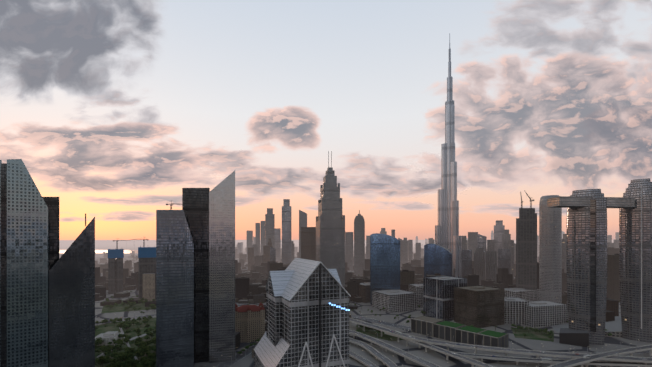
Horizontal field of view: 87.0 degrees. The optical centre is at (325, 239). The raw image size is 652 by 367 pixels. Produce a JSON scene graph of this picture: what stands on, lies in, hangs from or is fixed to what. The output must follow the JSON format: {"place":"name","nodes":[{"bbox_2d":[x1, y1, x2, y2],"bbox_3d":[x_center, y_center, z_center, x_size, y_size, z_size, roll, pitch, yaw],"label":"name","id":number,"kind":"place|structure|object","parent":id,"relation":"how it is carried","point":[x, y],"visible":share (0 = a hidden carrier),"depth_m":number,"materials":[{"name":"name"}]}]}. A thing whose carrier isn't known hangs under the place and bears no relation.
{"place":"outdoors","nodes":[
{"label":"outdoors","id":0,"kind":"place"},
{"bbox_2d":[0,160,1,366],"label":"skyscraper","id":1,"kind":"structure","parent":0,"point":[0,262],"depth_m":360.35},
{"bbox_2d":[1,163,6,366],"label":"tower slot","id":2,"kind":"object","parent":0,"point":[3,264],"visible":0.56,"depth_m":361.95,"materials":[{"name":"grey glass"}]},
{"bbox_2d":[7,159,58,366],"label":"tower","id":3,"kind":"structure","parent":0,"point":[27,276],"depth_m":352.38,"materials":[{"name":"grey glass"}]},
{"bbox_2d":[0,0,161,101],"bbox_3d":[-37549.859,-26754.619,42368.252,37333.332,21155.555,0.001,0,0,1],"label":"cloud","id":4,"kind":"structure","parent":0,"point":[72,47],"depth_m":42306.04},
{"bbox_2d":[59,250,137,252],"bbox_3d":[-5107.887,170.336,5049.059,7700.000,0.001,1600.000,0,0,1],"label":"sea","id":5,"kind":"structure","parent":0,"point":[102,251],"depth_m":4894.12,"materials":[{"name":"liquid"}]},
{"bbox_2d":[59,211,155,221],"bbox_3d":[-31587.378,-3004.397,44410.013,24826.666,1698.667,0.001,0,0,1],"label":"cloud","id":6,"kind":"structure","parent":0,"point":[125,216],"depth_m":44356.56,"materials":[{"name":"white"}]},
{"bbox_2d":[0,122,220,190],"bbox_3d":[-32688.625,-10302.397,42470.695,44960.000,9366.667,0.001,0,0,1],"label":"cloud","id":7,"kind":"structure","parent":0,"point":[76,159],"depth_m":42418.23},
{"bbox_2d":[71,88,162,124],"bbox_3d":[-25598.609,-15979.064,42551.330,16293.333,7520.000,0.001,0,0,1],"label":"cloud","id":8,"kind":"structure","parent":0,"point":[116,97],"depth_m":42550.91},
{"bbox_2d":[97,334,145,357],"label":"park path","id":9,"kind":"structure","parent":0,"point":[102,354],"depth_m":593.76,"materials":[{"name":"grey concrete"}]},
{"bbox_2d":[95,317,155,366],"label":"park ground","id":10,"kind":"structure","parent":0,"point":[114,327],"depth_m":632.15,"materials":[{"name":"green plant"}]},
{"bbox_2d":[98,356,108,366],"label":"tree","id":11,"kind":"object","parent":10,"relation":"on","point":[101,358],"visible":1,"depth_m":456.75,"materials":[{"name":"green plant"}]},
{"bbox_2d":[95,331,121,345],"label":"clearing","id":12,"kind":"structure","parent":10,"relation":"on","point":[109,336],"depth_m":563.56,"materials":[{"name":"grey concrete"}]},
{"bbox_2d":[117,339,124,345],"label":"tree","id":13,"kind":"object","parent":10,"relation":"on","point":[121,342],"visible":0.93,"depth_m":537.01,"materials":[{"name":"green plant"}]},
{"bbox_2d":[101,300,152,312],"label":"park ground","id":14,"kind":"structure","parent":0,"point":[119,308],"depth_m":852.13,"materials":[{"name":"green plant"}]},
{"bbox_2d":[119,328,140,363],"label":"park path","id":15,"kind":"structure","parent":0,"point":[128,345],"depth_m":559.82,"materials":[{"name":"grey concrete"}]},
{"bbox_2d":[81,195,264,206],"bbox_3d":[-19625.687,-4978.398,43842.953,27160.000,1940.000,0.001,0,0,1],"label":"cloud","id":16,"kind":"structure","parent":0,"point":[165,200],"depth_m":43865.01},
{"bbox_2d":[177,150,286,187],"bbox_3d":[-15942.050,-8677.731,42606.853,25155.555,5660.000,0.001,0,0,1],"label":"cloud","id":17,"kind":"structure","parent":0,"point":[228,162],"depth_m":42568.98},
{"bbox_2d":[215,343,257,366],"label":"road","id":18,"kind":"structure","parent":0,"point":[239,356],"depth_m":493.95,"materials":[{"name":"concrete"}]},
{"bbox_2d":[247,106,320,151],"bbox_3d":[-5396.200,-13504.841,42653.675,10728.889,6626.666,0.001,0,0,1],"label":"cloud","id":19,"kind":"structure","parent":0,"point":[292,127],"depth_m":42650.04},
{"bbox_2d":[254,258,350,366],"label":"gabled glass tower","id":20,"kind":"structure","parent":0,"point":[307,313],"depth_m":252.18,"materials":[{"name":"grey glass"}]},
{"bbox_2d":[215,167,418,199],"bbox_3d":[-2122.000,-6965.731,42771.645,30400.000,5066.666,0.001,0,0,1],"label":"cloud","id":21,"kind":"structure","parent":0,"point":[364,186],"depth_m":42770.97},
{"bbox_2d":[59,240,651,366],"bbox_3d":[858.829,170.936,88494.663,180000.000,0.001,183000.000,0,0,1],"label":"ground","id":22,"kind":"structure","parent":0,"point":[439,358],"depth_m":570.79,"materials":[{"name":"grey concrete"}]},
{"bbox_2d":[49,217,94,366],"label":"tower","id":23,"kind":"structure","parent":22,"relation":"on","point":[72,307],"depth_m":374.89,"materials":[{"name":"grey glass"}]},
{"bbox_2d":[108,249,123,293],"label":"skyscraper","id":24,"kind":"structure","parent":22,"relation":"on","point":[115,275],"depth_m":1089.53,"materials":[{"name":"concrete"}]},
{"bbox_2d":[113,238,130,248],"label":"crane","id":25,"kind":"object","parent":24,"relation":"on","point":[119,240],"visible":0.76,"depth_m":1105.15,"materials":[{"name":"metal"}]},
{"bbox_2d":[99,314,155,321],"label":"park road","id":26,"kind":"structure","parent":22,"relation":"on","point":[136,316],"depth_m":763.52,"materials":[{"name":"grey asphalt"}]},
{"bbox_2d":[138,246,155,299],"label":"skyscraper","id":27,"kind":"structure","parent":22,"relation":"on","point":[147,259],"depth_m":957.67,"materials":[{"name":"concrete"}]},
{"bbox_2d":[143,274,154,300],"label":"building","id":28,"kind":"structure","parent":22,"relation":"on","point":[148,287],"depth_m":952.91,"materials":[{"name":"stone"}]},
{"bbox_2d":[156,210,193,366],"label":"tower","id":29,"kind":"structure","parent":22,"relation":"on","point":[174,294],"depth_m":420.46,"materials":[{"name":"grey glass"}]},
{"bbox_2d":[166,200,187,209],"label":"crane tower","id":30,"kind":"structure","parent":29,"relation":"on","point":[175,203],"depth_m":430.58,"materials":[{"name":"metal"}]},
{"bbox_2d":[182,188,209,362],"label":"tower","id":31,"kind":"structure","parent":22,"relation":"on","point":[196,209],"depth_m":478.65,"materials":[{"name":"black glass"}]},
{"bbox_2d":[209,171,234,362],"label":"tower","id":32,"kind":"structure","parent":22,"relation":"on","point":[222,271],"depth_m":480.43,"materials":[{"name":"grey glass"}]},
{"bbox_2d":[235,303,264,342],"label":"red roofed block","id":33,"kind":"structure","parent":22,"relation":"on","point":[249,323],"depth_m":574.90,"materials":[{"name":"beige stone"}]},
{"bbox_2d":[235,294,357,357],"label":"blocks","id":34,"kind":"structure","parent":22,"relation":"on","point":[259,298],"depth_m":915.26,"materials":[{"name":"grey concrete"}]},
{"bbox_2d":[316,151,344,288],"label":"skyscraper","id":35,"kind":"structure","parent":22,"relation":"on","point":[330,235],"depth_m":968.71,"materials":[{"name":"stone"}]},
{"bbox_2d":[59,244,619,321],"bbox_3d":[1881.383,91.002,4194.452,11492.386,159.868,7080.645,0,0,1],"label":"city blocks","id":36,"kind":"structure","parent":22,"relation":"on","point":[251,283],"depth_m":1056.57,"materials":[{"name":"grey concrete"}]},
{"bbox_2d":[349,350,378,366],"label":"flyover","id":37,"kind":"object","parent":22,"relation":"on","point":[363,360],"visible":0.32,"depth_m":473.60,"materials":[{"name":"concrete"}]},
{"bbox_2d":[359,282,369,302],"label":"building","id":38,"kind":"structure","parent":22,"relation":"on","point":[364,290],"depth_m":929.88,"materials":[{"name":"brown concrete"}]},
{"bbox_2d":[96,312,642,366],"bbox_3d":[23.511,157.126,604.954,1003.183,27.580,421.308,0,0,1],"label":"street lights","id":39,"kind":"object","parent":22,"relation":"on","point":[482,347],"visible":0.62,"depth_m":488.04},
{"bbox_2d":[349,337,397,366],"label":"flyover","id":40,"kind":"object","parent":22,"relation":"on","point":[386,361],"visible":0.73,"depth_m":498.20,"materials":[{"name":"concrete"}]},
{"bbox_2d":[356,327,404,340],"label":"verge","id":41,"kind":"structure","parent":22,"relation":"on","point":[371,333],"depth_m":618.73,"materials":[{"name":"green plant"}]},
{"bbox_2d":[370,233,399,304],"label":"glass building","id":42,"kind":"structure","parent":22,"relation":"on","point":[384,261],"depth_m":897.60,"materials":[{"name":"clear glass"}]},
{"bbox_2d":[372,289,415,312],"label":"building","id":43,"kind":"structure","parent":22,"relation":"on","point":[392,300],"depth_m":822.69,"materials":[{"name":"grey concrete"}]},
{"bbox_2d":[349,330,440,366],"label":"flyover","id":44,"kind":"object","parent":22,"relation":"on","point":[409,356],"visible":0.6,"depth_m":501.76,"materials":[{"name":"concrete"}]},
{"bbox_2d":[408,284,422,307],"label":"building","id":45,"kind":"structure","parent":22,"relation":"on","point":[417,289],"depth_m":861.79,"materials":[{"name":"grey concrete"}]},
{"bbox_2d":[411,316,443,336],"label":"low building","id":46,"kind":"structure","parent":22,"relation":"on","point":[422,325],"depth_m":621.19,"materials":[{"name":"concrete"}]},
{"bbox_2d":[236,199,618,284],"bbox_3d":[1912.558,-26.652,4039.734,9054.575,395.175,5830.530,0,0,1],"label":"distant skyline","id":47,"kind":"structure","parent":22,"relation":"on","point":[470,242],"depth_m":1894.74},
{"bbox_2d":[248,227,618,270],"bbox_3d":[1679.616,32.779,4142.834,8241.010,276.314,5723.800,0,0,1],"label":"distant buildings","id":48,"kind":"structure","parent":22,"relation":"on","point":[308,243],"depth_m":1300.26,"materials":[{"name":"grey concrete"}]},
{"bbox_2d":[424,243,451,276],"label":"glass building","id":49,"kind":"structure","parent":22,"relation":"on","point":[437,259],"depth_m":956.97,"materials":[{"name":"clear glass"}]},
{"bbox_2d":[384,332,493,366],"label":"elevated road","id":50,"kind":"structure","parent":22,"relation":"on","point":[447,353],"depth_m":486.03,"materials":[{"name":"concrete"}]},
{"bbox_2d":[423,276,466,320],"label":"office building","id":51,"kind":"structure","parent":22,"relation":"on","point":[438,297],"depth_m":736.26,"materials":[{"name":"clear glass"}]},
{"bbox_2d":[435,33,461,277],"bbox_3d":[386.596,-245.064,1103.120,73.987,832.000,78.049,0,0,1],"label":"skyscraper","id":52,"kind":"structure","parent":22,"relation":"on","point":[448,237],"depth_m":1091.37,"materials":[{"name":"metal"}]},
{"bbox_2d":[433,321,465,341],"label":"low building","id":53,"kind":"structure","parent":22,"relation":"on","point":[443,330],"depth_m":588.63,"materials":[{"name":"concrete"}]},
{"bbox_2d":[455,326,485,344],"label":"green-roofed building","id":54,"kind":"structure","parent":22,"relation":"on","point":[466,334],"depth_m":560.64,"materials":[{"name":"concrete"}]},
{"bbox_2d":[454,285,503,327],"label":"building","id":55,"kind":"structure","parent":22,"relation":"on","point":[479,306],"depth_m":679.49,"materials":[{"name":"brown glass"}]},
{"bbox_2d":[477,330,508,352],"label":"green-roofed building","id":56,"kind":"structure","parent":22,"relation":"on","point":[492,338],"depth_m":532.66,"materials":[{"name":"concrete"}]},
{"bbox_2d":[349,317,651,366],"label":"flyover","id":57,"kind":"object","parent":22,"relation":"on","point":[537,353],"visible":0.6,"depth_m":490.69,"materials":[{"name":"concrete"}]},
{"bbox_2d":[504,297,528,323],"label":"building","id":58,"kind":"structure","parent":22,"relation":"on","point":[513,310],"depth_m":696.54,"materials":[{"name":"grey concrete"}]},
{"bbox_2d":[504,287,538,300],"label":"low-rise building","id":59,"kind":"structure","parent":22,"relation":"on","point":[528,295],"depth_m":921.05,"materials":[{"name":"grey concrete"}]},
{"bbox_2d":[516,208,536,289],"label":"tower under construction","id":60,"kind":"structure","parent":22,"relation":"on","point":[526,249],"depth_m":943.59,"materials":[{"name":"concrete"}]},
{"bbox_2d":[511,327,553,341],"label":"verge","id":61,"kind":"structure","parent":22,"relation":"on","point":[534,335],"depth_m":612.38,"materials":[{"name":"green plant"}]},
{"bbox_2d":[523,300,567,326],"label":"building","id":62,"kind":"structure","parent":22,"relation":"on","point":[542,313],"depth_m":681.11,"materials":[{"name":"grey concrete"}]},
{"bbox_2d":[539,195,561,302],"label":"skyscraper","id":63,"kind":"structure","parent":22,"relation":"on","point":[550,253],"depth_m":828.03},
{"bbox_2d":[451,351,651,366],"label":"flyover","id":64,"kind":"object","parent":22,"relation":"on","point":[555,361],"visible":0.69,"depth_m":462.80,"materials":[{"name":"concrete"}]},
{"bbox_2d":[559,328,588,347],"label":"low building","id":65,"kind":"structure","parent":22,"relation":"on","point":[568,336],"depth_m":556.15,"materials":[{"name":"concrete"}]},
{"bbox_2d":[566,189,606,344],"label":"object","id":66,"kind":"structure","parent":22,"relation":"on","point":[578,261],"depth_m":563.50,"materials":[{"name":"grey glass"}]},
{"bbox_2d":[546,196,634,207],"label":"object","id":67,"kind":"structure","parent":66,"relation":"attached to","point":[569,202],"depth_m":562.73,"materials":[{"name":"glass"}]},
{"bbox_2d":[590,199,595,331],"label":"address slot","id":68,"kind":"object","parent":66,"relation":"attached to","point":[593,265],"visible":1,"depth_m":556.47,"materials":[{"name":"black glass"}]},
{"bbox_2d":[551,316,621,337],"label":"low building","id":69,"kind":"structure","parent":22,"relation":"on","point":[614,328],"depth_m":639.38,"materials":[{"name":"grey concrete"}]},
{"bbox_2d":[548,344,651,366],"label":"flyover ramp","id":70,"kind":"structure","parent":22,"relation":"on","point":[581,361],"depth_m":459.93,"materials":[{"name":"concrete"}]},
{"bbox_2d":[619,178,651,342],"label":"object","id":71,"kind":"structure","parent":22,"relation":"on","point":[630,256],"depth_m":578.65,"materials":[{"name":"grey glass"}]},
{"bbox_2d":[641,185,641,328],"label":"address fin","id":72,"kind":"object","parent":71,"relation":"attached to","point":[641,256],"visible":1,"depth_m":572.51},
{"bbox_2d":[304,201,433,210],"bbox_3d":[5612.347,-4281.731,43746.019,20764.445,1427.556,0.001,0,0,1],"label":"cloud","id":73,"kind":"structure","parent":0,"point":[407,205],"depth_m":43708.89,"materials":[{"name":"white"}]},
{"bbox_2d":[335,153,469,197],"bbox_3d":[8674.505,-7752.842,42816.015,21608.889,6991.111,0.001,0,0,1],"label":"cloud","id":74,"kind":"structure","parent":0,"point":[386,169],"depth_m":42811.35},
{"bbox_2d":[351,315,614,366],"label":"road","id":75,"kind":"structure","parent":0,"point":[386,323],"depth_m":683.59,"materials":[{"name":"grey asphalt"}]},
{"bbox_2d":[458,155,541,192],"bbox_3d":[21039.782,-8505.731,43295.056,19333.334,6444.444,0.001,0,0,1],"label":"cloud","id":76,"kind":"structure","parent":0,"point":[495,184],"depth_m":43297.01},
{"bbox_2d":[459,204,566,216],"bbox_3d":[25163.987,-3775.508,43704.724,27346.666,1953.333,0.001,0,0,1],"label":"cloud","id":77,"kind":"structure","parent":0,"point":[510,209],"depth_m":43727.58,"materials":[{"name":"white"}]},
{"bbox_2d":[426,53,651,193],"bbox_3d":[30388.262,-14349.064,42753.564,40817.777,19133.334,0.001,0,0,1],"label":"cloud","id":78,"kind":"structure","parent":0,"point":[581,122],"depth_m":42770.36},
{"bbox_2d":[462,0,651,88],"bbox_3d":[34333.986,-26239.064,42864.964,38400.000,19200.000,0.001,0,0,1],"label":"cloud","id":79,"kind":"structure","parent":0,"point":[523,24],"depth_m":42907.25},
{"bbox_2d":[535,350,649,366],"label":"road","id":80,"kind":"structure","parent":0,"point":[544,365],"depth_m":493.94,"materials":[{"name":"grey asphalt"}]},
{"bbox_2d":[601,179,622,188],"bbox_3d":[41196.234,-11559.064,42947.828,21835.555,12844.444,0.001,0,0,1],"label":"cloud","id":81,"kind":"structure","parent":0,"point":[615,184],"depth_m":42999.12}
]}

